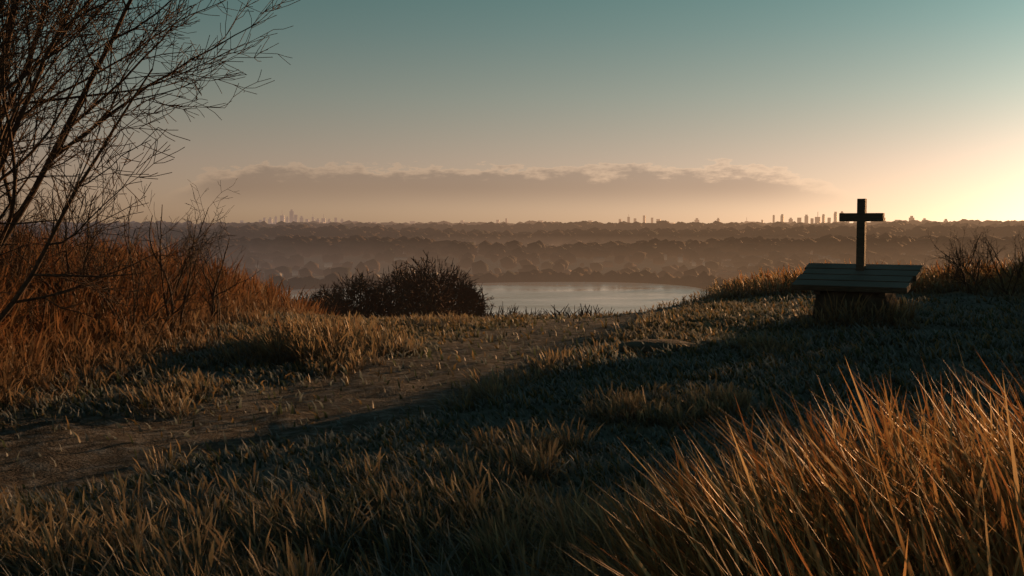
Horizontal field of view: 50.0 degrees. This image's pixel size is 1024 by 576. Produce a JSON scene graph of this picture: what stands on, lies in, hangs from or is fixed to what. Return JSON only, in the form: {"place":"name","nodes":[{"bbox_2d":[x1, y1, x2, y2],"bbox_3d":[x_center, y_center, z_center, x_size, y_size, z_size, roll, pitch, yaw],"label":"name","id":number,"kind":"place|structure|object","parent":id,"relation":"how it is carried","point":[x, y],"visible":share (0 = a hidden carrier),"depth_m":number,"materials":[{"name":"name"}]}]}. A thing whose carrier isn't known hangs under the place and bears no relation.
{"place":"outdoors","nodes":[
{"label":"outdoors","id":0,"kind":"place"},
{"bbox_2d":[277,282,707,317],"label":"lake water","id":1,"kind":"structure","parent":0,"point":[619,297],"depth_m":1122.90,"materials":[{"name":"grey liquid"}]},
{"bbox_2d":[0,244,1023,575],"bbox_3d":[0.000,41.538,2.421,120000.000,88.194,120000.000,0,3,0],"label":"hill and valley ground","id":2,"kind":"structure","parent":0,"point":[98,456],"depth_m":8.66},
{"bbox_2d":[0,0,299,333],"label":"bare tree","id":3,"kind":"object","parent":2,"relation":"on","point":[9,128],"visible":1,"depth_m":8.58,"materials":[{"name":"brown plant"}]},
{"bbox_2d":[298,250,544,318],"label":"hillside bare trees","id":4,"kind":"object","parent":2,"relation":"on","point":[432,307],"visible":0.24,"depth_m":97.81,"materials":[{"name":"brown plant"}]},
{"bbox_2d":[264,256,613,318],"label":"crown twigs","id":5,"kind":"object","parent":2,"relation":"on","point":[465,290],"visible":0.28,"depth_m":97.64,"materials":[{"name":"brown plant"}]},
{"bbox_2d":[0,286,1023,575],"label":"frosty turf blades","id":6,"kind":"object","parent":2,"relation":"on","point":[724,366],"visible":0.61,"depth_m":9.14,"materials":[{"name":"green plant"}]},
{"bbox_2d":[0,217,1023,575],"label":"tall dry grass","id":7,"kind":"structure","parent":2,"relation":"on","point":[888,507],"depth_m":4.84,"materials":[{"name":"brown plant"}]},
{"bbox_2d":[0,127,1023,358],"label":"bare shrubs","id":8,"kind":"object","parent":2,"relation":"on","point":[958,266],"visible":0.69,"depth_m":13.22,"materials":[{"name":"brown plant"}]},
{"bbox_2d":[1,219,1023,302],"bbox_3d":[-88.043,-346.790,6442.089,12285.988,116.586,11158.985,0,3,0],"label":"distant woodland","id":9,"kind":"object","parent":2,"relation":"on","point":[510,245],"visible":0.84,"depth_m":2095.87,"materials":[{"name":"plant"}]},
{"bbox_2d":[164,240,1021,280],"bbox_3d":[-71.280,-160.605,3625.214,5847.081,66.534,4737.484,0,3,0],"label":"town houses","id":10,"kind":"structure","parent":2,"relation":"on","point":[722,273],"depth_m":1891.72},
{"bbox_2d":[240,209,947,223],"bbox_3d":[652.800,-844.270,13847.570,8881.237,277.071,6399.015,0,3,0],"label":"city skyline","id":11,"kind":"structure","parent":2,"relation":"on","point":[292,217],"depth_m":13511.23},
{"bbox_2d":[615,339,696,353],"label":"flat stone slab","id":12,"kind":"structure","parent":2,"relation":"on","point":[656,344],"depth_m":12.85,"materials":[{"name":"grey stone"}]},
{"bbox_2d":[792,199,922,323],"bbox_3d":[4.887,-0.314,15.581,1.642,1.910,0.931,2,4,33],"label":"orientation table with cross","id":13,"kind":"object","parent":2,"relation":"on","point":[877,284],"visible":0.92,"depth_m":15.49,"materials":[{"name":"wood"}]},
{"bbox_2d":[0,0,1023,223],"label":"sky","id":14,"kind":"structure","parent":0,"point":[397,111],"materials":[{"name":"blue"}]}
]}

